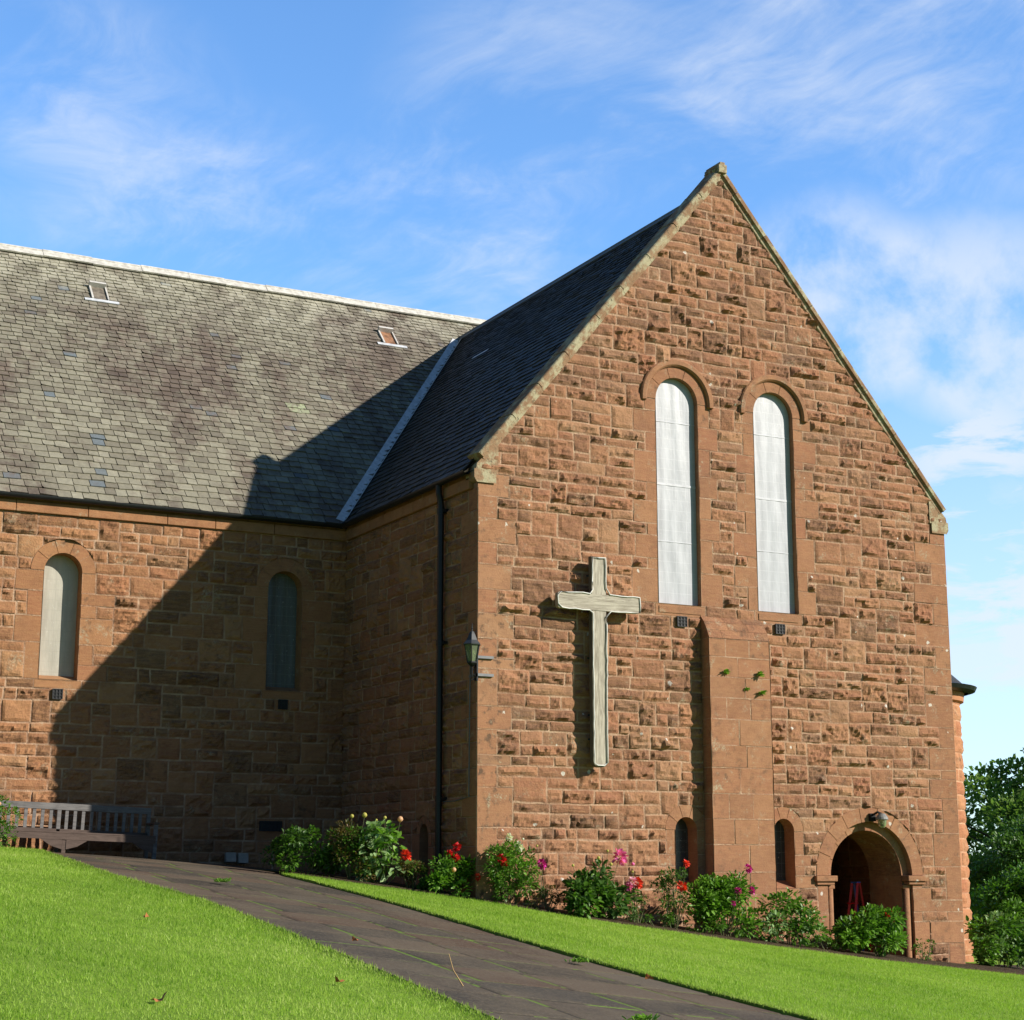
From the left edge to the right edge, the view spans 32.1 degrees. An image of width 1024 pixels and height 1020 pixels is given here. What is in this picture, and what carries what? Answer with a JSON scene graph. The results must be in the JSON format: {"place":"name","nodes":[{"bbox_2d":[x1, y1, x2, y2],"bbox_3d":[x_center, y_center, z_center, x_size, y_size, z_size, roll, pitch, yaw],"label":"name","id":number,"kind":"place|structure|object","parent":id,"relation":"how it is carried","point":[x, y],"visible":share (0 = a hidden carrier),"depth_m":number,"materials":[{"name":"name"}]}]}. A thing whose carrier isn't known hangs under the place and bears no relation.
{"place":"outdoors","nodes":[
{"label":"outdoors","id":0,"kind":"place"},
{"bbox_2d":[0,845,501,1019],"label":"lawn","id":1,"kind":"structure","parent":0,"point":[47,1007],"depth_m":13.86,"materials":[{"name":"green plant"}]},
{"bbox_2d":[0,795,23,846],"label":"rose bush","id":2,"kind":"object","parent":1,"relation":"on","point":[5,832],"visible":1,"depth_m":27.34,"materials":[{"name":"green plant"}]},
{"bbox_2d":[151,992,166,1001],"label":"fallen leaf","id":3,"kind":"object","parent":1,"relation":"on","point":[157,1000],"visible":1,"depth_m":11.89,"materials":[{"name":"orange plant"}]},
{"bbox_2d":[52,852,802,1019],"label":"path","id":4,"kind":"structure","parent":0,"point":[502,978],"depth_m":18.49,"materials":[{"name":"grey asphalt"}]},
{"bbox_2d":[0,800,159,858],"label":"park bench","id":5,"kind":"object","parent":4,"relation":"on","point":[57,837],"visible":0.88,"depth_m":30.44,"materials":[{"name":"grey wood"}]},
{"bbox_2d":[214,877,230,881],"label":"weed tuft","id":6,"kind":"object","parent":4,"relation":"on","point":[222,880],"visible":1,"depth_m":23.08,"materials":[{"name":"green plant"}]},
{"bbox_2d":[225,852,235,862],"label":"stone block","id":7,"kind":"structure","parent":4,"relation":"on","point":[230,857],"depth_m":32.09,"materials":[{"name":"grey stone"}]},
{"bbox_2d":[237,853,247,863],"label":"stone block","id":8,"kind":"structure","parent":4,"relation":"on","point":[242,858],"depth_m":32.19,"materials":[{"name":"grey stone"}]},
{"bbox_2d":[449,955,463,986],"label":"dry stalk","id":9,"kind":"object","parent":4,"relation":"on","point":[455,973],"visible":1,"depth_m":15.40,"materials":[{"name":"plant"}]},
{"bbox_2d":[564,957,591,962],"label":"weed tuft","id":10,"kind":"object","parent":4,"relation":"on","point":[580,959],"visible":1,"depth_m":19.26,"materials":[{"name":"green plant"}]},
{"bbox_2d":[622,1013,659,1019],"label":"weed tuft","id":11,"kind":"object","parent":4,"relation":"on","point":[643,1017],"visible":1,"depth_m":14.97,"materials":[{"name":"green plant"}]},
{"bbox_2d":[645,973,653,978],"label":"fallen leaf","id":12,"kind":"object","parent":4,"relation":"on","point":[647,976],"visible":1,"depth_m":18.15,"materials":[{"name":"brown plant"}]},
{"bbox_2d":[0,0,1023,854],"label":"sky","id":13,"kind":"structure","parent":0,"point":[454,157],"materials":[{"name":"blue"}]},
{"bbox_2d":[279,871,1023,1019],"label":"lawn","id":14,"kind":"structure","parent":0,"point":[664,979],"depth_m":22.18,"materials":[{"name":"green plant"}]},
{"bbox_2d":[280,869,1023,974],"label":"flower bed","id":15,"kind":"object","parent":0,"point":[1014,969],"visible":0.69,"depth_m":29.23,"materials":[{"name":"soil"}]},
{"bbox_2d":[259,824,344,875],"bbox_3d":[-3.319,5.474,28.633,1.388,0.838,0.862,6,-13,-27],"label":"leafy shrub","id":16,"kind":"object","parent":15,"relation":"on","point":[289,841],"visible":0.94,"depth_m":28.53,"materials":[{"name":"green plant"}]},
{"bbox_2d":[324,812,382,881],"bbox_3d":[-2.528,5.402,28.482,0.966,1.122,0.889,6,-13,-27],"label":"bronze shrub","id":17,"kind":"object","parent":15,"relation":"on","point":[347,845],"visible":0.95,"depth_m":28.39,"materials":[{"name":"green plant"}]},
{"bbox_2d":[351,816,413,884],"bbox_3d":[-2.071,5.475,28.483,1.070,1.151,0.795,-2,-12,12],"label":"dahlia","id":18,"kind":"object","parent":15,"relation":"on","point":[381,834],"visible":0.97,"depth_m":28.38,"materials":[{"name":"green plant"}]},
{"bbox_2d":[396,849,429,888],"bbox_3d":[-1.571,5.753,28.425,0.617,0.668,0.506,6,-13,-27],"label":"rose bush","id":19,"kind":"object","parent":15,"relation":"on","point":[413,869],"visible":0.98,"depth_m":28.37,"materials":[{"name":"green plant"}]},
{"bbox_2d":[416,842,481,896],"bbox_3d":[-0.948,5.734,28.373,1.077,0.884,0.837,6,-13,-27],"label":"dahlia","id":20,"kind":"object","parent":15,"relation":"on","point":[445,877],"visible":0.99,"depth_m":28.21,"materials":[{"name":"green plant"}]},
{"bbox_2d":[482,833,542,903],"bbox_3d":[-0.042,5.707,28.261,1.071,1.155,0.875,6,-13,-27],"label":"rose bush","id":21,"kind":"object","parent":15,"relation":"on","point":[505,865],"visible":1,"depth_m":28.15,"materials":[{"name":"green plant"}]},
{"bbox_2d":[524,845,566,909],"bbox_3d":[0.533,5.838,28.196,0.668,1.057,0.489,6,-13,-27],"label":"dahlia","id":22,"kind":"object","parent":15,"relation":"on","point":[553,896],"visible":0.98,"depth_m":28.11,"materials":[{"name":"green plant"}]},
{"bbox_2d":[562,848,643,918],"bbox_3d":[1.375,5.946,28.231,1.440,1.167,1.008,6,-13,-27],"label":"dahlia","id":23,"kind":"object","parent":15,"relation":"on","point":[599,894],"visible":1,"depth_m":28.01,"materials":[{"name":"green plant"}]},
{"bbox_2d":[617,862,649,922],"bbox_3d":[1.980,6.153,28.507,0.650,1.005,0.507,6,-13,-27],"label":"rose bush","id":24,"kind":"object","parent":15,"relation":"on","point":[635,880],"visible":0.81,"depth_m":28.37,"materials":[{"name":"green plant"}]},
{"bbox_2d":[639,912,676,926],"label":"ground plant","id":25,"kind":"object","parent":15,"relation":"on","point":[666,920],"visible":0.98,"depth_m":28.57,"materials":[{"name":"green plant"}]},
{"bbox_2d":[649,859,690,928],"bbox_3d":[2.614,6.226,28.782,0.755,1.152,0.595,6,-13,-27],"label":"rose bush","id":26,"kind":"object","parent":15,"relation":"on","point":[663,882],"visible":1,"depth_m":28.78,"materials":[{"name":"green plant"}]},
{"bbox_2d":[677,864,764,938],"bbox_3d":[3.385,6.409,29.147,1.457,1.224,0.996,6,-13,-27],"label":"dahlia","id":27,"kind":"object","parent":15,"relation":"on","point":[716,895],"visible":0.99,"depth_m":29.02,"materials":[{"name":"green plant"}]},
{"bbox_2d":[749,887,828,946],"bbox_3d":[4.594,6.796,29.705,1.345,1.001,0.899,6,-13,-27],"label":"leafy shrub","id":28,"kind":"object","parent":15,"relation":"on","point":[808,926],"visible":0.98,"depth_m":29.64,"materials":[{"name":"green plant"}]},
{"bbox_2d":[805,934,846,950],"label":"ground plant","id":29,"kind":"object","parent":15,"relation":"on","point":[828,940],"visible":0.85,"depth_m":30.01,"materials":[{"name":"green plant"}]},
{"bbox_2d":[823,903,908,956],"bbox_3d":[6.176,7.234,30.589,1.764,0.954,1.036,6,-13,-27],"label":"leafy shrub","id":30,"kind":"object","parent":15,"relation":"on","point":[878,927],"visible":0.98,"depth_m":30.46,"materials":[{"name":"green plant"}]},
{"bbox_2d":[911,938,935,960],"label":"ground plant","id":31,"kind":"object","parent":15,"relation":"on","point":[922,949],"visible":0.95,"depth_m":31.75,"materials":[{"name":"green plant"}]},
{"bbox_2d":[964,910,1023,968],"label":"leafy shrub","id":32,"kind":"object","parent":15,"relation":"on","point":[998,931],"visible":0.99,"depth_m":33.43,"materials":[{"name":"green plant"}]},
{"bbox_2d":[965,953,1023,964],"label":"lawn","id":33,"kind":"structure","parent":0,"point":[1002,963],"depth_m":36.45,"materials":[{"name":"green plant"}]},
{"bbox_2d":[968,813,1023,944],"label":"evergreen shrub","id":34,"kind":"object","parent":33,"relation":"on","point":[1006,850],"visible":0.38,"depth_m":43.88,"materials":[{"name":"green plant"}]},
{"bbox_2d":[969,858,1023,958],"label":"evergreen shrub","id":35,"kind":"object","parent":33,"relation":"on","point":[1009,897],"visible":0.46,"depth_m":39.97,"materials":[{"name":"green plant"}]},
{"bbox_3d":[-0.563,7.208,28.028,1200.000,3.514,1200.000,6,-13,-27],"label":"ground","id":36,"kind":"structure","parent":0,"visible":0},
{"bbox_2d":[0,162,976,963],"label":"church","id":37,"kind":"structure","parent":36,"relation":"on","point":[270,556],"depth_m":32.34,"materials":[{"name":"stone"}]},
{"bbox_2d":[38,555,77,681],"bbox_3d":[-8.077,1.909,31.748,0.700,2.298,0.304,6,-13,-27],"label":"window","id":38,"kind":"structure","parent":37,"relation":"in","point":[60,587],"depth_m":31.87,"materials":[{"name":"glass"}]},
{"bbox_2d":[266,573,298,692],"bbox_3d":[-4.358,2.303,33.666,0.700,2.298,0.304,6,-13,-27],"label":"window","id":39,"kind":"structure","parent":37,"relation":"in","point":[282,590],"depth_m":33.80,"materials":[{"name":"glass"}]},
{"bbox_2d":[463,626,493,680],"bbox_3d":[-0.564,2.314,29.006,0.463,0.940,0.398,-3,-12,14],"label":"wall lantern","id":40,"kind":"object","parent":37,"relation":"attached to","point":[471,646],"depth_m":28.92,"materials":[{"name":"black metal"}]},
{"bbox_2d":[555,556,640,766],"bbox_3d":[1.420,2.540,29.883,1.631,3.530,0.261,6,-13,-27],"label":"cross","id":41,"kind":"object","parent":37,"relation":"attached to","point":[597,602],"visible":1,"depth_m":29.82,"materials":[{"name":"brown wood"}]},
{"bbox_2d":[640,359,713,614],"bbox_3d":[2.909,-0.430,31.515,1.531,4.578,0.245,6,-13,-27],"label":"window","id":42,"kind":"structure","parent":37,"relation":"in","point":[676,495],"depth_m":31.56,"materials":[{"name":"glass"}]},
{"bbox_2d":[675,819,693,888],"bbox_3d":[2.895,5.836,30.328,0.460,1.210,0.303,6,-13,-27],"label":"window","id":43,"kind":"structure","parent":37,"relation":"in","point":[681,830],"depth_m":30.51,"materials":[{"name":"glass"}]},
{"bbox_2d":[738,375,807,622],"bbox_3d":[4.769,-0.233,32.475,1.531,4.578,0.245,6,-13,-27],"label":"window","id":44,"kind":"structure","parent":37,"relation":"in","point":[770,415],"depth_m":32.52,"materials":[{"name":"glass"}]},
{"bbox_2d":[775,821,795,888],"bbox_3d":[4.698,6.027,31.258,0.460,1.210,0.303,6,-13,-27],"label":"window","id":45,"kind":"structure","parent":37,"relation":"in","point":[781,881],"depth_m":31.42,"materials":[{"name":"glass"}]},
{"bbox_2d":[847,882,872,951],"bbox_3d":[6.339,7.577,32.759,0.564,1.445,0.300,6,-13,-27],"label":"stepladder","id":46,"kind":"object","parent":37,"relation":"on","point":[856,890],"visible":0.38,"depth_m":32.81,"materials":[{"name":"red paint"}]},
{"bbox_2d":[828,822,915,957],"bbox_3d":[6.192,7.230,32.237,1.910,3.105,1.032,6,-13,-27],"label":"doorway","id":47,"kind":"structure","parent":37,"relation":"in","point":[885,856],"depth_m":32.51,"materials":[{"name":"stone"}]},
{"bbox_2d":[868,811,887,827],"bbox_3d":[6.620,5.573,32.037,0.265,0.312,0.305,6,-13,-27],"label":"door lamp","id":48,"kind":"object","parent":37,"relation":"attached to","point":[881,818],"visible":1,"depth_m":31.97,"materials":[{"name":"white glass"}]},
{"bbox_2d":[968,828,1015,918],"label":"broadleaf tree","id":49,"kind":"object","parent":36,"relation":"on","point":[978,901],"visible":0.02,"depth_m":60.39,"materials":[{"name":"green plant"}]},
{"bbox_2d":[963,748,1023,887],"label":"broadleaf tree","id":50,"kind":"object","parent":36,"relation":"on","point":[998,806],"visible":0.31,"depth_m":67.67,"materials":[{"name":"green plant"}]}
]}

